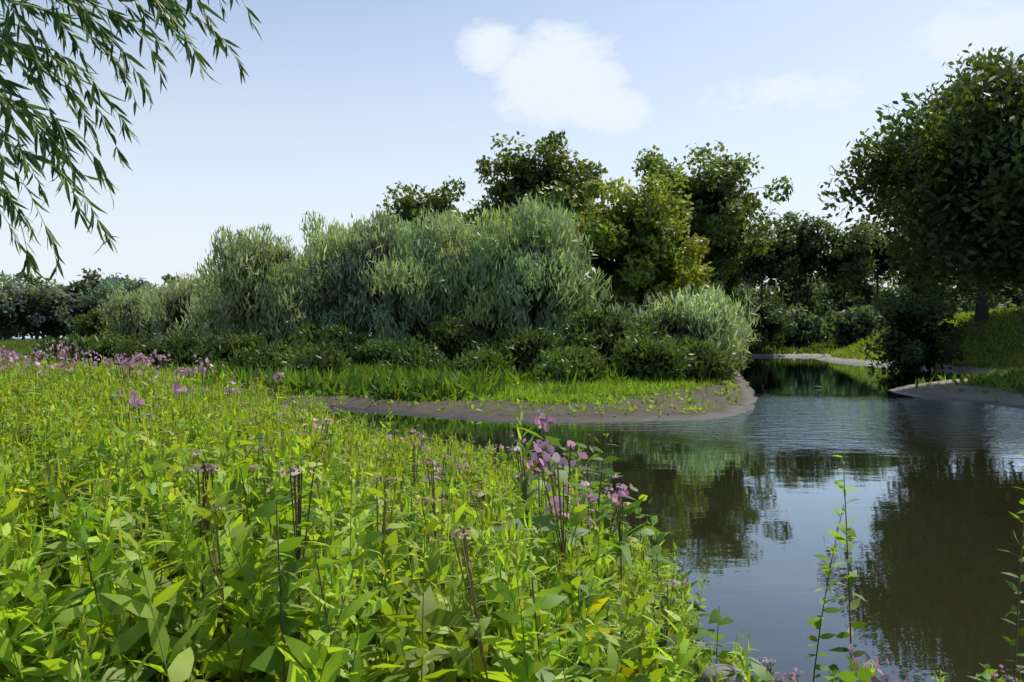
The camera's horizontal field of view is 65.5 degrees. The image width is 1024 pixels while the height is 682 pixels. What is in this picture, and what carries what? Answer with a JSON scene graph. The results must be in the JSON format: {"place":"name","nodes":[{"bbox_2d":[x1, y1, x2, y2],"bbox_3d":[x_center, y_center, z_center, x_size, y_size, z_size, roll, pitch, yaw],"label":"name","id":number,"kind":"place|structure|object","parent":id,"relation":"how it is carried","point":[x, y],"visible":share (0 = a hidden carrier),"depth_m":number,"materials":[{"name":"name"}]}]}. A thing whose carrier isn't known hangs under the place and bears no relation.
{"place":"outdoors","nodes":[
{"label":"outdoors","id":0,"kind":"place"},
{"bbox_2d":[0,0,1023,335],"label":"sky","id":1,"kind":"structure","parent":0,"point":[340,102],"materials":[{"name":"blue"}]},
{"bbox_2d":[2,314,1023,422],"bbox_3d":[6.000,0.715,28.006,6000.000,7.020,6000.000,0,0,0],"label":"ground","id":2,"kind":"structure","parent":0,"point":[740,406],"depth_m":35.34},
{"bbox_2d":[0,270,30,339],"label":"tree","id":3,"kind":"object","parent":2,"relation":"on","point":[11,280],"visible":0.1,"depth_m":208.15,"materials":[{"name":"green plant"}]},
{"bbox_2d":[0,275,60,339],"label":"tree","id":4,"kind":"object","parent":2,"relation":"on","point":[16,305],"visible":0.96,"depth_m":198.06,"materials":[{"name":"green plant"}]},
{"bbox_2d":[10,272,56,339],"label":"forest tree","id":5,"kind":"object","parent":2,"relation":"on","point":[29,280],"visible":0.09,"depth_m":271.19,"materials":[{"name":"green plant"}]},
{"bbox_2d":[4,285,79,339],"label":"tree","id":6,"kind":"object","parent":2,"relation":"on","point":[45,324],"visible":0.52,"depth_m":203.32,"materials":[{"name":"green plant"}]},
{"bbox_2d":[37,277,60,336],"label":"forest tree","id":7,"kind":"object","parent":2,"relation":"on","point":[47,279],"depth_m":325.27,"materials":[{"name":"green plant"}]},
{"bbox_2d":[23,329,110,363],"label":"spit shrub","id":8,"kind":"object","parent":2,"relation":"on","point":[48,342],"visible":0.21,"depth_m":53.13,"materials":[{"name":"green plant"}]},
{"bbox_2d":[38,280,112,338],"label":"tree","id":9,"kind":"object","parent":2,"relation":"on","point":[80,306],"visible":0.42,"depth_m":203.65,"materials":[{"name":"green plant"}]},
{"bbox_2d":[62,274,97,334],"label":"forest tree","id":10,"kind":"object","parent":2,"relation":"on","point":[77,286],"visible":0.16,"depth_m":282.29,"materials":[{"name":"green plant"}]},
{"bbox_2d":[70,268,122,301],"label":"forest tree","id":11,"kind":"object","parent":2,"relation":"on","point":[93,275],"visible":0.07,"depth_m":285.22,"materials":[{"name":"green plant"}]},
{"bbox_2d":[87,305,112,331],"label":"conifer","id":12,"kind":"object","parent":2,"relation":"on","point":[98,311],"visible":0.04,"depth_m":99.58,"materials":[{"name":"green plant"}]},
{"bbox_2d":[69,307,131,338],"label":"bush","id":13,"kind":"object","parent":2,"relation":"on","point":[92,326],"visible":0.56,"depth_m":93.59,"materials":[{"name":"green plant"}]},
{"bbox_2d":[78,279,131,330],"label":"tree","id":14,"kind":"object","parent":2,"relation":"on","point":[102,291],"visible":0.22,"depth_m":205.91,"materials":[{"name":"green plant"}]},
{"bbox_2d":[71,331,144,364],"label":"spit shrub","id":15,"kind":"object","parent":2,"relation":"on","point":[105,348],"visible":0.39,"depth_m":48.91,"materials":[{"name":"green plant"}]},
{"bbox_2d":[97,276,156,329],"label":"tree","id":16,"kind":"object","parent":2,"relation":"on","point":[132,286],"visible":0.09,"depth_m":204.72,"materials":[{"name":"green plant"}]},
{"bbox_2d":[0,0,261,287],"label":"willow","id":17,"kind":"object","parent":2,"relation":"on","point":[29,53],"visible":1,"depth_m":2.77,"materials":[{"name":"green plant"}]},
{"bbox_2d":[97,282,172,344],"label":"willow","id":18,"kind":"object","parent":2,"relation":"on","point":[128,318],"visible":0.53,"depth_m":88.38,"materials":[{"name":"green plant"}]},
{"bbox_2d":[118,274,154,289],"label":"forest tree","id":19,"kind":"object","parent":2,"relation":"on","point":[125,278],"visible":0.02,"depth_m":281.86,"materials":[{"name":"green plant"}]},
{"bbox_2d":[113,327,228,369],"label":"spit shrub","id":20,"kind":"object","parent":2,"relation":"on","point":[179,348],"visible":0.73,"depth_m":46.92,"materials":[{"name":"green plant"}]},
{"bbox_2d":[161,274,185,289],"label":"forest tree","id":21,"kind":"object","parent":2,"relation":"on","point":[169,276],"visible":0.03,"depth_m":276.32,"materials":[{"name":"green plant"}]},
{"bbox_2d":[135,265,214,345],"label":"willow","id":22,"kind":"object","parent":2,"relation":"on","point":[168,304],"visible":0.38,"depth_m":80.02,"materials":[{"name":"green plant"}]},
{"bbox_2d":[180,261,266,343],"bbox_3d":[-24.002,-2.312,67.453,7.438,8.772,7.032,0,0,-29],"label":"willow","id":23,"kind":"object","parent":2,"relation":"on","point":[198,304],"visible":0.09,"depth_m":64.78,"materials":[{"name":"green plant"}]},
{"bbox_2d":[200,330,266,364],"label":"spit shrub","id":24,"kind":"object","parent":2,"relation":"on","point":[236,342],"visible":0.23,"depth_m":51.02,"materials":[{"name":"green plant"}]},
{"bbox_2d":[193,223,321,344],"bbox_3d":[-19.692,-3.625,62.813,11.004,11.583,10.613,0,0,0],"label":"willow shrub","id":25,"kind":"object","parent":2,"relation":"on","point":[242,267],"visible":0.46,"depth_m":60.25,"materials":[{"name":"green plant"}]},
{"bbox_2d":[222,336,303,371],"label":"spit shrub","id":26,"kind":"object","parent":2,"relation":"on","point":[261,357],"visible":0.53,"depth_m":45.52,"materials":[{"name":"green plant"}]},
{"bbox_2d":[0,369,591,680],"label":"flowering plants","id":27,"kind":"object","parent":2,"relation":"on","point":[298,527],"visible":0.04,"depth_m":1.70,"materials":[{"name":"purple plant"}]},
{"bbox_2d":[247,254,357,352],"bbox_3d":[-15.730,-2.163,60.480,8.448,8.920,7.842,0,0,0],"label":"willow shrub","id":28,"kind":"object","parent":2,"relation":"on","point":[294,303],"visible":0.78,"depth_m":58.47,"materials":[{"name":"green plant"}]},
{"bbox_2d":[0,340,624,565],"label":"wildflowers","id":29,"kind":"object","parent":2,"relation":"on","point":[133,401],"visible":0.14,"depth_m":5.42,"materials":[{"name":"purple plant"}]},
{"bbox_2d":[0,346,628,400],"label":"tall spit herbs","id":30,"kind":"object","parent":2,"relation":"on","point":[419,379],"visible":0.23,"depth_m":39.02,"materials":[{"name":"green plant"}]},
{"bbox_2d":[275,339,355,375],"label":"spit shrub","id":31,"kind":"object","parent":2,"relation":"on","point":[319,355],"visible":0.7,"depth_m":42.79,"materials":[{"name":"green plant"}]},
{"bbox_2d":[287,322,370,361],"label":"spit shrub","id":32,"kind":"object","parent":2,"relation":"on","point":[337,337],"visible":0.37,"depth_m":52.24,"materials":[{"name":"green plant"}]},
{"bbox_2d":[294,211,372,339],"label":"willow shrub","id":33,"kind":"object","parent":2,"relation":"on","point":[331,238],"visible":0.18,"depth_m":62.26,"materials":[{"name":"green plant"}]},
{"bbox_2d":[1,352,684,681],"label":"flowering plants","id":34,"kind":"object","parent":2,"relation":"on","point":[462,534],"visible":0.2,"depth_m":2.08,"materials":[{"name":"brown plant"}]},
{"bbox_2d":[0,360,691,681],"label":"flowering plants","id":35,"kind":"object","parent":2,"relation":"on","point":[270,660],"visible":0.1,"depth_m":1.65,"materials":[{"name":"green plant"}]},
{"bbox_2d":[305,207,428,344],"bbox_3d":[-10.045,-4.234,62.306,10.538,12.751,10.664,0,0,23],"label":"willow shrub","id":36,"kind":"object","parent":2,"relation":"on","point":[376,241],"visible":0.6,"depth_m":60.32,"materials":[{"name":"green plant"}]},
{"bbox_2d":[0,353,750,681],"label":"leafy plants","id":37,"kind":"object","parent":2,"relation":"on","point":[39,619],"visible":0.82,"depth_m":1.78,"materials":[{"name":"green plant"}]},
{"bbox_2d":[346,333,413,366],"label":"spit shrub","id":38,"kind":"object","parent":2,"relation":"on","point":[383,348],"visible":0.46,"depth_m":48.45,"materials":[{"name":"green plant"}]},
{"bbox_2d":[129,464,700,681],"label":"flowering plants","id":39,"kind":"object","parent":2,"relation":"on","point":[660,643],"depth_m":2.49,"materials":[{"name":"green plant"}]},
{"bbox_2d":[378,334,454,375],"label":"spit shrub","id":40,"kind":"object","parent":2,"relation":"on","point":[407,356],"visible":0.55,"depth_m":45.51,"materials":[{"name":"green plant"}]},
{"bbox_2d":[364,236,471,347],"bbox_3d":[-6.512,-2.618,57.361,8.571,9.810,9.488,0,0,0],"label":"willow shrub","id":41,"kind":"object","parent":2,"relation":"on","point":[415,288],"visible":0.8,"depth_m":54.92,"materials":[{"name":"green plant"}]},
{"bbox_2d":[217,373,631,401],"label":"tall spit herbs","id":42,"kind":"object","parent":2,"relation":"on","point":[401,395],"depth_m":36.56,"materials":[{"name":"green plant"}]},
{"bbox_2d":[0,338,849,354],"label":"meadow grass","id":43,"kind":"structure","parent":2,"relation":"on","point":[824,347],"depth_m":124.88,"materials":[{"name":"green plant"}]},
{"bbox_2d":[366,175,492,233],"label":"tree","id":44,"kind":"object","parent":2,"relation":"on","point":[409,206],"visible":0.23,"depth_m":108.75,"materials":[{"name":"green plant"}]},
{"bbox_2d":[378,203,511,343],"bbox_3d":[-4.820,-4.109,59.724,10.419,12.849,10.874,0,1,-42],"label":"willow shrub","id":45,"kind":"object","parent":2,"relation":"on","point":[437,231],"visible":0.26,"depth_m":58.01,"materials":[{"name":"green plant"}]},
{"bbox_2d":[408,314,510,363],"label":"spit shrub","id":46,"kind":"object","parent":2,"relation":"on","point":[450,339],"visible":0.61,"depth_m":50.16,"materials":[{"name":"green plant"}]},
{"bbox_2d":[199,371,742,415],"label":"spit grass","id":47,"kind":"structure","parent":2,"relation":"on","point":[580,384],"depth_m":37.49,"materials":[{"name":"green plant"}]},
{"bbox_2d":[216,374,742,415],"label":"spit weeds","id":48,"kind":"object","parent":2,"relation":"on","point":[687,385],"visible":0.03,"depth_m":35.52,"materials":[{"name":"green plant"}]},
{"bbox_2d":[450,347,515,375],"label":"spit shrub","id":49,"kind":"object","parent":2,"relation":"on","point":[480,357],"visible":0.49,"depth_m":43.98,"materials":[{"name":"green plant"}]},
{"bbox_2d":[421,201,553,345],"bbox_3d":[-1.643,-3.874,57.398,9.820,12.663,10.422,0,0,0],"label":"willow shrub","id":50,"kind":"object","parent":2,"relation":"on","point":[481,305],"visible":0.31,"depth_m":55.06,"materials":[{"name":"green plant"}]},
{"bbox_2d":[460,324,564,375],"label":"spit shrub","id":51,"kind":"object","parent":2,"relation":"on","point":[525,348],"visible":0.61,"depth_m":46.35,"materials":[{"name":"green plant"}]},
{"bbox_2d":[459,129,607,242],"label":"tree","id":52,"kind":"object","parent":2,"relation":"on","point":[546,181],"visible":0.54,"depth_m":101.68,"materials":[{"name":"green plant"}]},
{"bbox_2d":[459,190,613,348],"bbox_3d":[1.480,-3.941,55.390,11.122,12.854,14.046,0,0,0],"label":"willow shrub","id":53,"kind":"object","parent":2,"relation":"on","point":[547,285],"visible":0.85,"depth_m":53.03,"materials":[{"name":"green plant"}]},
{"bbox_2d":[533,343,608,384],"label":"spit shrub","id":54,"kind":"object","parent":2,"relation":"on","point":[570,361],"visible":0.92,"depth_m":43.05,"materials":[{"name":"green plant"}]},
{"bbox_2d":[553,299,656,373],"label":"spit shrub","id":55,"kind":"object","parent":2,"relation":"on","point":[589,328],"visible":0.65,"depth_m":49.70,"materials":[{"name":"green plant"}]},
{"bbox_2d":[562,157,714,338],"bbox_3d":[8.840,-6.092,68.341,15.537,16.994,15.691,0,0,0],"label":"tree","id":56,"kind":"object","parent":2,"relation":"on","point":[640,266],"visible":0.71,"depth_m":64.65,"materials":[{"name":"green plant"}]},
{"bbox_2d":[608,332,695,381],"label":"spit shrub","id":57,"kind":"object","parent":2,"relation":"on","point":[646,357],"visible":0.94,"depth_m":45.67,"materials":[{"name":"green plant"}]},
{"bbox_2d":[632,300,714,349],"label":"spit shrub","id":58,"kind":"object","parent":2,"relation":"on","point":[665,325],"visible":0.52,"depth_m":52.42,"materials":[{"name":"green plant"}]},
{"bbox_2d":[668,279,697,299],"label":"tree","id":59,"kind":"object","parent":2,"relation":"on","point":[696,288],"visible":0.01,"depth_m":195.32,"materials":[{"name":"green plant"}]},
{"bbox_2d":[608,283,760,375],"bbox_3d":[12.185,-0.801,55.983,11.064,6.830,9.349,0,0,0],"label":"willow shrub","id":60,"kind":"object","parent":2,"relation":"on","point":[722,333],"visible":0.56,"depth_m":54.06,"materials":[{"name":"green plant"}]},
{"bbox_2d":[607,140,794,293],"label":"tree","id":61,"kind":"object","parent":2,"relation":"on","point":[721,209],"visible":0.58,"depth_m":100.00,"materials":[{"name":"green plant"}]},
{"bbox_2d":[663,337,741,381],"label":"spit shrub","id":62,"kind":"object","parent":2,"relation":"on","point":[707,361],"visible":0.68,"depth_m":47.21,"materials":[{"name":"green plant"}]},
{"bbox_2d":[704,280,724,299],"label":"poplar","id":63,"kind":"object","parent":2,"relation":"on","point":[716,285],"visible":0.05,"depth_m":74.87,"materials":[{"name":"green plant"}]},
{"bbox_2d":[688,256,741,295],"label":"tree","id":64,"kind":"object","parent":2,"relation":"on","point":[731,283],"visible":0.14,"depth_m":171.59,"materials":[{"name":"green plant"}]},
{"bbox_2d":[690,281,752,313],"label":"tree","id":65,"kind":"object","parent":2,"relation":"on","point":[738,298],"visible":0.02,"depth_m":211.41,"materials":[{"name":"green plant"}]},
{"bbox_2d":[700,664,746,681],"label":"rock","id":66,"kind":"object","parent":2,"relation":"on","point":[732,677],"visible":0.93,"depth_m":1.97,"materials":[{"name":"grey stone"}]},
{"bbox_2d":[725,297,763,369],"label":"spit shrub","id":67,"kind":"object","parent":2,"relation":"on","point":[749,359],"visible":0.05,"depth_m":62.07,"materials":[{"name":"green plant"}]},
{"bbox_2d":[733,282,764,314],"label":"forest tree","id":68,"kind":"object","parent":2,"relation":"on","point":[740,287],"visible":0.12,"depth_m":254.91,"materials":[{"name":"green plant"}]},
{"bbox_2d":[486,408,1017,681],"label":"flowering plant","id":69,"kind":"object","parent":2,"relation":"on","point":[548,523],"visible":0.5,"depth_m":2.95,"materials":[{"name":"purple plant"}]},
{"bbox_2d":[737,277,767,307],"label":"forest tree","id":70,"kind":"object","parent":2,"relation":"on","point":[754,295],"visible":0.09,"depth_m":263.02,"materials":[{"name":"green plant"}]},
{"bbox_2d":[510,430,997,681],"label":"flowering plants","id":71,"kind":"object","parent":2,"relation":"on","point":[864,673],"visible":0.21,"depth_m":3.88,"materials":[{"name":"green plant"}]},
{"bbox_2d":[726,226,800,339],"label":"tree","id":72,"kind":"object","parent":2,"relation":"on","point":[771,263],"visible":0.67,"depth_m":162.98,"materials":[{"name":"green plant"}]},
{"bbox_2d":[503,446,1023,681],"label":"flowering plants","id":73,"kind":"object","parent":2,"relation":"on","point":[523,490],"visible":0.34,"depth_m":2.89,"materials":[{"name":"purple plant"}]},
{"bbox_2d":[506,376,1022,681],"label":"plants","id":74,"kind":"object","parent":2,"relation":"on","point":[671,555],"visible":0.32,"depth_m":4.71,"materials":[{"name":"green plant"}]},
{"bbox_2d":[756,282,772,295],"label":"forest tree","id":75,"kind":"object","parent":2,"relation":"on","point":[764,286],"visible":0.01,"depth_m":304.08,"materials":[{"name":"green plant"}]},
{"bbox_2d":[751,283,778,301],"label":"forest tree","id":76,"kind":"object","parent":2,"relation":"on","point":[769,292],"depth_m":273.29,"materials":[{"name":"green plant"}]},
{"bbox_2d":[737,295,797,352],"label":"shrub","id":77,"kind":"object","parent":2,"relation":"on","point":[771,319],"visible":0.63,"depth_m":122.96,"materials":[{"name":"green plant"}]},
{"bbox_2d":[756,273,830,325],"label":"bush","id":78,"kind":"object","parent":2,"relation":"on","point":[788,291],"visible":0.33,"depth_m":202.97,"materials":[{"name":"green plant"}]},
{"bbox_2d":[760,298,830,348],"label":"bush","id":79,"kind":"object","parent":2,"relation":"on","point":[807,333],"visible":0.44,"depth_m":134.74,"materials":[{"name":"green plant"}]},
{"bbox_2d":[764,210,843,308],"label":"tree","id":80,"kind":"object","parent":2,"relation":"on","point":[809,243],"visible":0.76,"depth_m":166.47,"materials":[{"name":"green plant"}]},
{"bbox_2d":[794,278,825,321],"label":"forest tree","id":81,"kind":"object","parent":2,"relation":"on","point":[800,296],"visible":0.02,"depth_m":272.11,"materials":[{"name":"green plant"}]},
{"bbox_2d":[804,277,841,337],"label":"forest tree","id":82,"kind":"object","parent":2,"relation":"on","point":[822,315],"visible":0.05,"depth_m":273.71,"materials":[{"name":"green plant"}]},
{"bbox_2d":[817,291,850,339],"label":"forest tree","id":83,"kind":"object","parent":2,"relation":"on","point":[831,301],"visible":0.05,"depth_m":274.90,"materials":[{"name":"green plant"}]},
{"bbox_2d":[795,216,888,309],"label":"tree","id":84,"kind":"object","parent":2,"relation":"on","point":[849,265],"visible":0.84,"depth_m":163.38,"materials":[{"name":"green plant"}]},
{"bbox_2d":[818,273,889,326],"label":"bush","id":85,"kind":"object","parent":2,"relation":"on","point":[868,292],"visible":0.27,"depth_m":208.45,"materials":[{"name":"green plant"}]},
{"bbox_2d":[823,304,888,347],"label":"bush","id":86,"kind":"object","parent":2,"relation":"on","point":[855,324],"visible":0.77,"depth_m":133.63,"materials":[{"name":"green plant"}]},
{"bbox_2d":[842,275,898,301],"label":"forest tree","id":87,"kind":"object","parent":2,"relation":"on","point":[891,285],"visible":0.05,"depth_m":273.11,"materials":[{"name":"green plant"}]},
{"bbox_2d":[848,219,905,307],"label":"tree","id":88,"kind":"object","parent":2,"relation":"on","point":[884,267],"visible":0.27,"depth_m":170.57,"materials":[{"name":"green plant"}]},
{"bbox_2d":[870,282,907,328],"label":"forest tree","id":89,"kind":"object","parent":2,"relation":"on","point":[893,291],"visible":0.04,"depth_m":265.99,"materials":[{"name":"green plant"}]},
{"bbox_2d":[877,254,949,296],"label":"tree","id":90,"kind":"object","parent":2,"relation":"on","point":[897,278],"visible":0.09,"depth_m":171.77,"materials":[{"name":"green plant"}]},
{"bbox_2d":[804,449,1023,681],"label":"plant","id":91,"kind":"object","parent":2,"relation":"on","point":[816,622],"visible":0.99,"depth_m":4.24,"materials":[{"name":"green plant"}]},
{"bbox_2d":[817,46,1023,310],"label":"tree","id":92,"kind":"object","parent":2,"relation":"on","point":[963,178],"visible":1,"depth_m":44.58,"materials":[{"name":"green plant"}]},
{"bbox_2d":[822,307,1023,396],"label":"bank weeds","id":93,"kind":"object","parent":2,"relation":"on","point":[1018,388],"visible":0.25,"depth_m":71.97,"materials":[{"name":"green plant"}]},
{"bbox_2d":[859,285,987,371],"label":"bank shrub","id":94,"kind":"object","parent":2,"relation":"on","point":[912,340],"visible":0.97,"depth_m":70.60,"materials":[{"name":"green plant"}]},
{"bbox_2d":[824,306,1023,401],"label":"bank grass","id":95,"kind":"structure","parent":2,"relation":"on","point":[987,376],"depth_m":71.95,"materials":[{"name":"green plant"}]},
{"bbox_2d":[898,276,975,307],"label":"tree","id":96,"kind":"object","parent":2,"relation":"on","point":[914,288],"visible":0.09,"depth_m":195.23,"materials":[{"name":"green plant"}]},
{"bbox_2d":[867,43,1016,325],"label":"tree","id":97,"kind":"object","parent":2,"relation":"on","point":[981,311],"visible":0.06,"depth_m":79.51,"materials":[{"name":"green plant"}]},
{"bbox_2d":[946,278,1020,313],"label":"tree","id":98,"kind":"object","parent":2,"relation":"on","point":[994,303],"visible":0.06,"depth_m":200.37,"materials":[{"name":"green plant"}]},
{"bbox_2d":[989,298,1023,310],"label":"bush","id":99,"kind":"object","parent":2,"relation":"on","point":[1008,303],"visible":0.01,"depth_m":133.16,"materials":[{"name":"green plant"}]},
{"bbox_2d":[992,286,1023,309],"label":"bush","id":100,"kind":"object","parent":2,"relation":"on","point":[1017,303],"visible":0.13,"depth_m":277.20,"materials":[{"name":"green plant"}]},
{"bbox_2d":[1014,290,1023,303],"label":"bush","id":101,"kind":"object","parent":2,"relation":"on","point":[1021,291],"visible":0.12,"depth_m":276.16,"materials":[{"name":"green plant"}]},
{"bbox_2d":[12,336,1023,681],"bbox_3d":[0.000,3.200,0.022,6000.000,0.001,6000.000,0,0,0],"label":"river water","id":102,"kind":"structure","parent":0,"point":[744,504],"depth_m":14.99,"materials":[{"name":"liquid"}]}
]}

